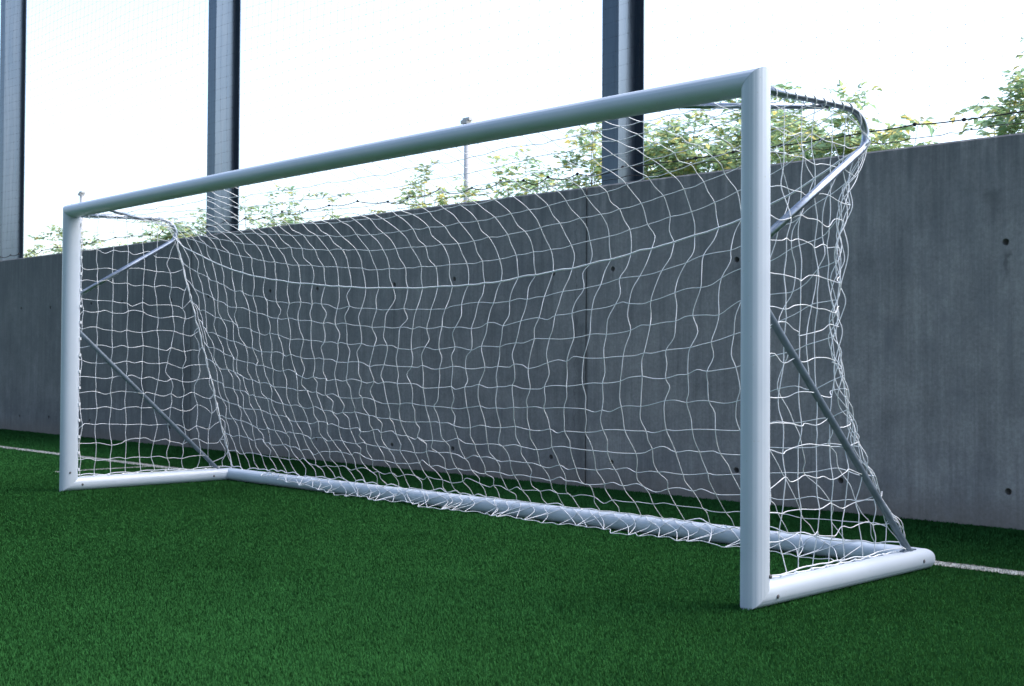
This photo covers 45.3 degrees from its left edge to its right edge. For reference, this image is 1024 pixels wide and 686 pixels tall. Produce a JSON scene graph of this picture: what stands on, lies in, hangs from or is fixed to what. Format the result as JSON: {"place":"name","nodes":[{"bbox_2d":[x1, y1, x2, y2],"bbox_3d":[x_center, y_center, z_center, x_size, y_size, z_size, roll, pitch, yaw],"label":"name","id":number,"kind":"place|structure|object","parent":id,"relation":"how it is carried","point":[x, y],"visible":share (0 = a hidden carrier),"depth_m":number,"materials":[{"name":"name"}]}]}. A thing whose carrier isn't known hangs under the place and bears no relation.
{"place":"outdoors","nodes":[
{"label":"outdoors","id":0,"kind":"place"},
{"bbox_2d":[0,0,26,260],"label":"steel column","id":1,"kind":"structure","parent":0,"point":[9,97],"depth_m":18.59,"materials":[{"name":"grey metal"}]},
{"bbox_2d":[206,0,240,234],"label":"steel column","id":2,"kind":"structure","parent":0,"point":[221,147],"depth_m":14.33,"materials":[{"name":"grey metal"}]},
{"bbox_2d":[0,428,1023,685],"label":"turf","id":3,"kind":"structure","parent":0,"point":[616,683],"depth_m":5.09,"materials":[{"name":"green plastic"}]},
{"bbox_2d":[59,67,934,609],"bbox_3d":[-0.678,0.013,7.432,1.478,2.131,6.109,1,-2,-45],"label":"football goal","id":4,"kind":"object","parent":3,"relation":"on","point":[755,537],"visible":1,"depth_m":6.06,"materials":[{"name":"metal"}]},
{"bbox_2d":[3,446,1023,575],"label":"field line","id":5,"kind":"object","parent":3,"relation":"on","point":[1001,571],"visible":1,"depth_m":5.89,"materials":[{"name":"white paint"}]},
{"bbox_2d":[0,446,1023,574],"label":"line fibres","id":6,"kind":"object","parent":5,"relation":"on","point":[986,568],"visible":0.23,"depth_m":10.93,"materials":[{"name":"white plastic"}]},
{"bbox_2d":[0,0,1023,256],"label":"sky","id":7,"kind":"structure","parent":0,"point":[750,38],"materials":[{"name":"white"}]},
{"bbox_2d":[602,0,644,184],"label":"steel column","id":8,"kind":"structure","parent":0,"point":[621,40],"depth_m":10.00,"materials":[{"name":"grey metal"}]},
{"label":"ground","id":9,"kind":"structure","parent":0,"visible":0},
{"bbox_2d":[24,232,47,257],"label":"leafy shrub","id":10,"kind":"object","parent":9,"relation":"on","point":[30,251],"visible":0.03,"depth_m":23.78,"materials":[{"name":"green plant"}]},
{"bbox_2d":[35,225,109,255],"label":"leafy shrub","id":11,"kind":"object","parent":9,"relation":"on","point":[60,235],"visible":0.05,"depth_m":21.64,"materials":[{"name":"green plant"}]},
{"bbox_2d":[78,191,85,248],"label":"lamp pole","id":12,"kind":"object","parent":9,"relation":"on","point":[82,195],"visible":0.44,"depth_m":75.10,"materials":[{"name":"grey metal"}]},
{"bbox_2d":[116,219,181,245],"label":"leafy shrub","id":13,"kind":"object","parent":9,"relation":"on","point":[152,232],"visible":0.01,"depth_m":20.85,"materials":[{"name":"green plant"}]},
{"bbox_2d":[144,207,205,241],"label":"leafy shrub","id":14,"kind":"object","parent":9,"relation":"on","point":[185,229],"visible":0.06,"depth_m":19.52,"materials":[{"name":"green plant"}]},
{"bbox_2d":[240,196,298,229],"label":"leafy shrub","id":15,"kind":"object","parent":9,"relation":"on","point":[249,217],"visible":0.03,"depth_m":18.27,"materials":[{"name":"green plant"}]},
{"bbox_2d":[248,185,309,226],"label":"leafy shrub","id":16,"kind":"object","parent":9,"relation":"on","point":[281,215],"visible":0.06,"depth_m":17.27,"materials":[{"name":"green plant"}]},
{"bbox_2d":[307,192,354,221],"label":"leafy shrub","id":17,"kind":"object","parent":9,"relation":"on","point":[332,212],"visible":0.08,"depth_m":16.68,"materials":[{"name":"green plant"}]},
{"bbox_2d":[368,185,423,213],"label":"leafy shrub","id":18,"kind":"object","parent":9,"relation":"on","point":[379,211],"visible":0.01,"depth_m":16.23,"materials":[{"name":"green plant"}]},
{"bbox_2d":[396,159,465,208],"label":"leafy shrub","id":19,"kind":"object","parent":9,"relation":"on","point":[424,190],"visible":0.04,"depth_m":15.27,"materials":[{"name":"green plant"}]},
{"bbox_2d":[461,117,472,202],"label":"fence post","id":20,"kind":"object","parent":9,"relation":"on","point":[466,120],"visible":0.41,"depth_m":50.35,"materials":[{"name":"grey metal"}]},
{"bbox_2d":[447,155,534,201],"bbox_3d":[-0.264,-0.503,14.963,1.306,3.560,1.664,1,-2,-45],"label":"leafy shrub","id":21,"kind":"object","parent":9,"relation":"on","point":[498,172],"visible":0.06,"depth_m":14.94,"materials":[{"name":"green plant"}]},
{"bbox_2d":[0,132,1023,529],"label":"concrete wall","id":22,"kind":"structure","parent":9,"relation":"on","point":[932,328],"depth_m":9.51,"materials":[{"name":"grey concrete"}]},
{"bbox_2d":[0,0,1023,257],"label":"ball stop net","id":23,"kind":"object","parent":22,"relation":"attached to","point":[442,116],"visible":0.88,"depth_m":11.85,"materials":[{"name":"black fabric"}]},
{"bbox_2d":[493,145,564,197],"bbox_3d":[0.117,-0.519,14.256,1.302,3.554,0.978,0,-1,28],"label":"leafy shrub","id":24,"kind":"object","parent":9,"relation":"on","point":[532,181],"visible":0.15,"depth_m":14.08,"materials":[{"name":"green plant"}]},
{"bbox_2d":[547,122,601,189],"bbox_3d":[0.871,-0.595,13.643,1.401,3.698,1.528,1,-1,-20],"label":"leafy shrub","id":25,"kind":"object","parent":9,"relation":"on","point":[597,169],"visible":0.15,"depth_m":13.26,"materials":[{"name":"green plant"}]},
{"bbox_2d":[592,151,650,179],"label":"leafy shrub","id":26,"kind":"object","parent":9,"relation":"on","point":[600,160],"depth_m":12.73,"materials":[{"name":"green plant"}]},
{"bbox_2d":[644,119,739,178],"bbox_3d":[1.716,-0.501,12.074,1.409,3.448,1.636,1,-2,-45],"label":"leafy shrub","id":27,"kind":"object","parent":9,"relation":"on","point":[679,148],"visible":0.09,"depth_m":11.96,"materials":[{"name":"green plant"}]},
{"bbox_2d":[644,109,740,178],"bbox_3d":[1.651,-0.585,12.444,1.865,3.648,1.570,0,-1,12],"label":"leafy shrub","id":28,"kind":"object","parent":9,"relation":"on","point":[695,125],"visible":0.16,"depth_m":12.32,"materials":[{"name":"green plant"}]},
{"bbox_2d":[693,119,740,171],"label":"leafy shrub","id":29,"kind":"object","parent":9,"relation":"on","point":[731,163],"visible":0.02,"depth_m":11.54,"materials":[{"name":"green plant"}]},
{"bbox_2d":[701,81,841,170],"bbox_3d":[2.562,-0.688,12.235,1.578,3.867,1.298,0,-1,20],"label":"young tree","id":30,"kind":"object","parent":9,"relation":"on","point":[737,116],"visible":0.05,"depth_m":12.15,"materials":[{"name":"green plant"}]},
{"bbox_2d":[722,109,840,163],"bbox_3d":[2.716,-0.521,11.672,1.606,3.502,1.325,0,-1,0],"label":"leafy shrub","id":31,"kind":"object","parent":9,"relation":"on","point":[775,140],"visible":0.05,"depth_m":11.40,"materials":[{"name":"green plant"}]},
{"bbox_2d":[793,123,912,155],"bbox_3d":[3.321,-0.451,11.846,1.314,3.388,1.639,1,-2,-45],"label":"leafy shrub","id":32,"kind":"object","parent":9,"relation":"on","point":[877,139],"visible":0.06,"depth_m":11.72,"materials":[{"name":"green plant"}]},
{"bbox_2d":[818,79,911,154],"bbox_3d":[3.312,-0.613,11.346,1.012,3.662,1.205,1,-1,-15],"label":"leafy shrub","id":33,"kind":"object","parent":9,"relation":"on","point":[837,124],"visible":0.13,"depth_m":11.41,"materials":[{"name":"green plant"}]},
{"bbox_2d":[885,114,940,146],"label":"leafy shrub","id":34,"kind":"object","parent":9,"relation":"on","point":[908,129],"visible":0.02,"depth_m":10.89,"materials":[{"name":"green plant"}]},
{"bbox_2d":[949,64,1023,136],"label":"leafy shrub","id":35,"kind":"object","parent":9,"relation":"on","point":[1018,86],"visible":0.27,"depth_m":10.23,"materials":[{"name":"green plant"}]},
{"bbox_2d":[1003,37,1023,132],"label":"leafy shrub","id":36,"kind":"object","parent":9,"relation":"on","point":[1016,118],"visible":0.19,"depth_m":10.12,"materials":[{"name":"green plant"}]}
]}

